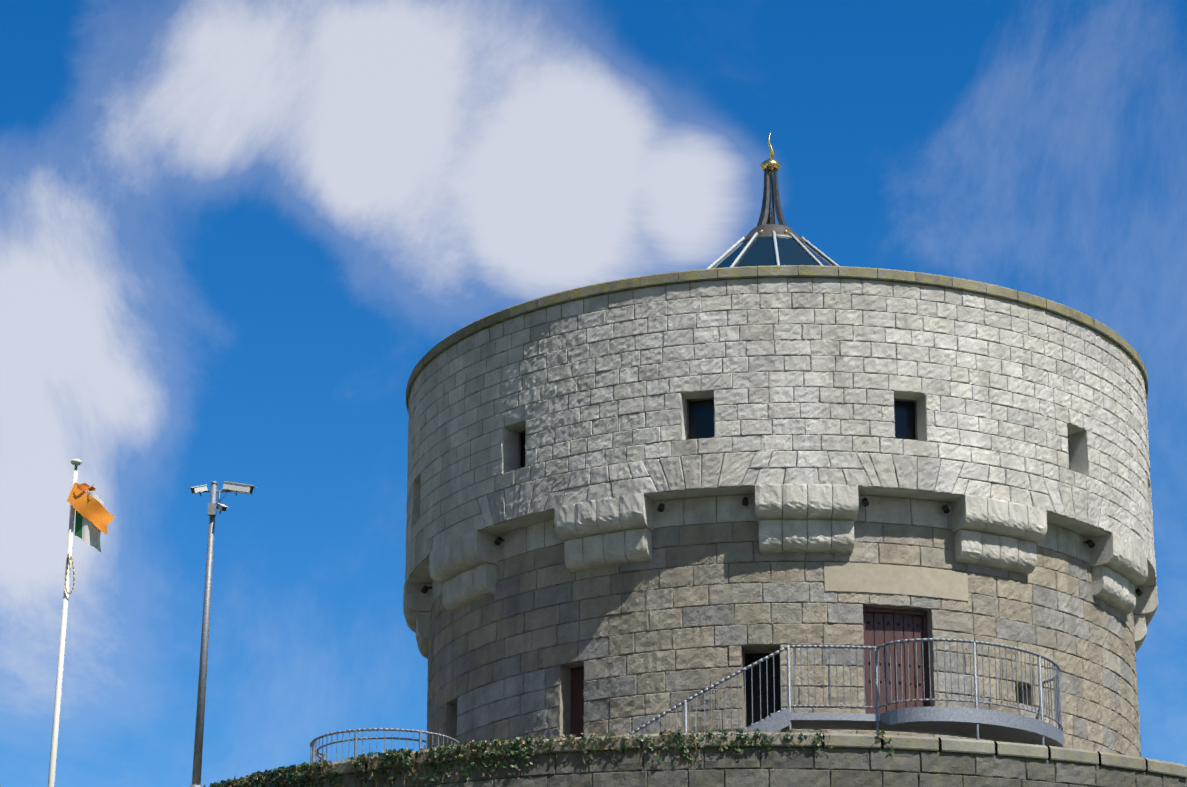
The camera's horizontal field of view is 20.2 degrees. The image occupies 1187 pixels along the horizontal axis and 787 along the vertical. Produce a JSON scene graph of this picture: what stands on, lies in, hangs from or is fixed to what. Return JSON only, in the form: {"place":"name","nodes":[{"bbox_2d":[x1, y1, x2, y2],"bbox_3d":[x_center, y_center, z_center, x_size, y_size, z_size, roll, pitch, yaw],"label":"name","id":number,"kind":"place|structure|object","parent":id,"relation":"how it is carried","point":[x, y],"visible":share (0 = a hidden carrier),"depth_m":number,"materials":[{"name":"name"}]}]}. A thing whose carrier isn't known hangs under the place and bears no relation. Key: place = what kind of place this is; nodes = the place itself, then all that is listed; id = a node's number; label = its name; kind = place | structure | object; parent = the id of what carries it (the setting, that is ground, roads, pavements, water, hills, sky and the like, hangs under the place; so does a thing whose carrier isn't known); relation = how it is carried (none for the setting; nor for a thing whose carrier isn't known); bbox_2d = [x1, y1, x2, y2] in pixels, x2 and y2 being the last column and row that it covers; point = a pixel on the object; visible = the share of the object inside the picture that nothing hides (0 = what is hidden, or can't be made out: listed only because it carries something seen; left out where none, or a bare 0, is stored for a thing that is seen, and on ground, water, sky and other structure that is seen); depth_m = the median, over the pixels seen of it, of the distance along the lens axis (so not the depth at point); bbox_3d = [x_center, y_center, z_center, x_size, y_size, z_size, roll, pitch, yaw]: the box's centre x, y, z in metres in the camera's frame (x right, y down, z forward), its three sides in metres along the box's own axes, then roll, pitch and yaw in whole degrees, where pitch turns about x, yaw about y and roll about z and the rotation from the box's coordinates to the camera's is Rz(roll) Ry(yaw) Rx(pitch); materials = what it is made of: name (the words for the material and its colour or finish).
{"place":"outdoors","nodes":[
{"label":"outdoors","id":0,"kind":"place"},
{"bbox_2d":[0,0,1186,786],"label":"sky","id":1,"kind":"structure","parent":0,"point":[235,235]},
{"label":"terrace paving","id":2,"kind":"structure","parent":0,"visible":0},
{"bbox_2d":[188,481,256,786],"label":"cctv pole","id":3,"kind":"object","parent":2,"relation":"on","point":[213,505],"visible":1,"depth_m":56.40,"materials":[{"name":"grey metal"}]},
{"bbox_2d":[310,728,459,777],"bbox_3d":[-2.498,6.257,53.432,4.090,1.221,2.122,6,-20,-16],"label":"terrace railing","id":4,"kind":"object","parent":2,"relation":"on","point":[314,752],"visible":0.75,"depth_m":52.53,"materials":[{"name":"grey metal"}]},
{"bbox_2d":[446,604,1032,744],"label":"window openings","id":5,"kind":"object","parent":2,"relation":"on","point":[571,698],"visible":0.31,"depth_m":56.16,"materials":[{"name":"stone"}]},
{"bbox_2d":[403,484,1157,658],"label":"corbels","id":6,"kind":"object","parent":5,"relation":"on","point":[617,530],"visible":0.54,"depth_m":56.91,"materials":[{"name":"stone"}]},
{"bbox_2d":[407,324,1154,670],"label":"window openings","id":7,"kind":"object","parent":5,"relation":"on","point":[701,418],"visible":0.12,"depth_m":57.22,"materials":[{"name":"stone"}]},
{"bbox_2d":[405,555,408,581],"bbox_3d":[-3.480,3.496,62.668,0.132,0.610,2.238,0,-19,-1],"label":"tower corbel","id":8,"kind":"object","parent":7,"relation":"on","point":[406,574],"depth_m":61.95,"materials":[{"name":"stone"}]},
{"bbox_2d":[407,522,431,577],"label":"tower voussoirs","id":9,"kind":"object","parent":7,"relation":"on","point":[416,552],"visible":0.98,"depth_m":60.74,"materials":[{"name":"stone"}]},
{"bbox_2d":[426,499,486,557],"bbox_3d":[-2.494,2.369,59.391,0.129,0.610,2.238,11,-22,-29],"label":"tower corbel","id":10,"kind":"object","parent":7,"relation":"on","point":[457,522],"depth_m":59.24,"materials":[{"name":"stone"}]},
{"bbox_2d":[477,475,555,527],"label":"tower voussoirs","id":11,"kind":"object","parent":7,"relation":"on","point":[514,502],"visible":1,"depth_m":57.97,"materials":[{"name":"stone"}]},
{"bbox_2d":[544,460,657,510],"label":"tower arch stones","id":12,"kind":"structure","parent":7,"relation":"on","point":[602,482],"depth_m":56.95,"materials":[{"name":"stone"}]},
{"bbox_2d":[643,452,755,492],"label":"tower voussoirs","id":13,"kind":"object","parent":7,"relation":"on","point":[703,471],"visible":1,"depth_m":56.34,"materials":[{"name":"stone"}]},
{"bbox_2d":[712,236,834,267],"bbox_3d":[3.481,-1.146,64.376,7.300,3.700,7.300,0,-19,0],"label":"skylight glass","id":14,"kind":"object","parent":7,"relation":"on","point":[761,251],"visible":0.04,"depth_m":63.72,"materials":[{"name":"blue glass"}]},
{"bbox_2d":[707,231,838,268],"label":"roof ribs","id":15,"kind":"object","parent":14,"relation":"attached to","point":[817,261],"visible":0.1,"depth_m":64.09,"materials":[{"name":"white metal"}]},
{"bbox_2d":[741,131,805,242],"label":"finial","id":16,"kind":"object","parent":15,"relation":"on","point":[767,226],"depth_m":65.15,"materials":[{"name":"grey metal"}]},
{"bbox_2d":[406,265,1147,413],"bbox_3d":[3.481,0.179,63.921,14.138,0.220,14.134,0,-19,0],"label":"tower coping","id":17,"kind":"object","parent":7,"relation":"on","point":[776,271],"visible":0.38,"depth_m":58.00,"materials":[{"name":"stone"}]},
{"bbox_2d":[406,278,1154,554],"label":"upper tower wall","id":18,"kind":"structure","parent":7,"relation":"on","point":[594,382],"depth_m":57.49,"materials":[{"name":"stone"}]},
{"bbox_2d":[518,397,1070,469],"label":"window reveals","id":19,"kind":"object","parent":7,"relation":"attached to","point":[688,400],"depth_m":57.22,"materials":[{"name":"grey stone"}]},
{"bbox_2d":[740,451,871,486],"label":"tower arch stones","id":20,"kind":"structure","parent":7,"relation":"on","point":[805,467],"depth_m":56.16,"materials":[{"name":"stone"}]},
{"bbox_2d":[855,452,963,493],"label":"tower voussoirs","id":21,"kind":"object","parent":7,"relation":"on","point":[894,471],"visible":1,"depth_m":56.38,"materials":[{"name":"stone"}]},
{"bbox_2d":[951,462,1054,512],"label":"tower arch stones","id":22,"kind":"structure","parent":7,"relation":"on","point":[992,482],"depth_m":57.04,"materials":[{"name":"stone"}]},
{"bbox_2d":[1043,477,1109,529],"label":"tower voussoirs","id":23,"kind":"object","parent":7,"relation":"on","point":[1078,504],"visible":1,"depth_m":58.09,"materials":[{"name":"stone"}]},
{"bbox_2d":[1104,501,1148,560],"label":"tower arch stones","id":24,"kind":"structure","parent":7,"relation":"on","point":[1124,524],"depth_m":59.35,"materials":[{"name":"stone"}]},
{"bbox_2d":[1144,526,1156,579],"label":"tower voussoirs","id":25,"kind":"object","parent":7,"relation":"on","point":[1150,549],"visible":0.98,"depth_m":60.73,"materials":[{"name":"stone"}]},
{"bbox_2d":[863,606,929,713],"bbox_3d":[5.058,4.667,55.909,1.187,2.160,0.127,5,-20,-14],"label":"tower door","id":26,"kind":"structure","parent":5,"relation":"attached to","point":[903,624],"depth_m":56.02,"materials":[{"name":"brown wood"}]},
{"bbox_2d":[427,494,1140,756],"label":"lower tower wall","id":27,"kind":"structure","parent":2,"relation":"on","point":[520,636],"depth_m":56.60,"materials":[{"name":"stone"}]},
{"bbox_2d":[421,497,1142,595],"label":"floodlights","id":28,"kind":"object","parent":27,"relation":"attached to","point":[865,503],"visible":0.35,"depth_m":56.77,"materials":[{"name":"black plastic"}]},
{"bbox_2d":[824,562,968,600],"bbox_3d":[5.129,3.167,56.254,2.566,0.500,0.172,5,-20,-14],"label":"tower cement patch","id":29,"kind":"object","parent":27,"relation":"attached to","point":[892,579],"visible":0.92,"depth_m":56.16,"materials":[{"name":"beige concrete"}]},
{"bbox_2d":[628,638,1063,746],"bbox_3d":[3.867,5.910,55.060,8.051,3.096,2.963,0,-19,0],"label":"stair and balcony","id":30,"kind":"object","parent":2,"relation":"on","point":[985,724],"visible":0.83,"depth_m":54.39,"materials":[{"name":"grey metal"}]},
{"bbox_3d":[2.481,16.668,58.244,92.000,10.180,92.000,0,-19,0],"label":"grass mound","id":31,"kind":"object","parent":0,"visible":0},
{"bbox_2d":[48,459,81,786],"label":"flagpole","id":32,"kind":"object","parent":31,"relation":"on","point":[56,715],"visible":1,"depth_m":48.59,"materials":[{"name":"white metal"}]},
{"bbox_2d":[67,482,114,551],"bbox_3d":[-7.409,1.813,49.119,0.719,1.075,0.299,0,-19,0],"label":"tricolour flag","id":33,"kind":"object","parent":32,"relation":"attached to","point":[94,517],"visible":1,"depth_m":49.14,"materials":[{"name":"fabric"}]},
{"bbox_2d":[420,769,1186,786],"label":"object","id":34,"kind":"object","parent":31,"relation":"on","point":[1182,782],"visible":0.02,"depth_m":52.01,"materials":[{"name":"stone"}]},
{"bbox_2d":[232,732,1186,786],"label":"wall coping","id":35,"kind":"object","parent":34,"relation":"on","point":[981,747],"depth_m":50.41,"materials":[{"name":"stone"}]},
{"bbox_2d":[203,727,894,786],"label":"ivy","id":36,"kind":"object","parent":35,"relation":"attached to","point":[394,753],"depth_m":50.75,"materials":[{"name":"green plant"}]},
{"bbox_2d":[276,747,1178,786],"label":"masonry wall","id":37,"kind":"structure","parent":34,"relation":"attached to","point":[782,766],"depth_m":50.13,"materials":[{"name":"stone"}]}
]}

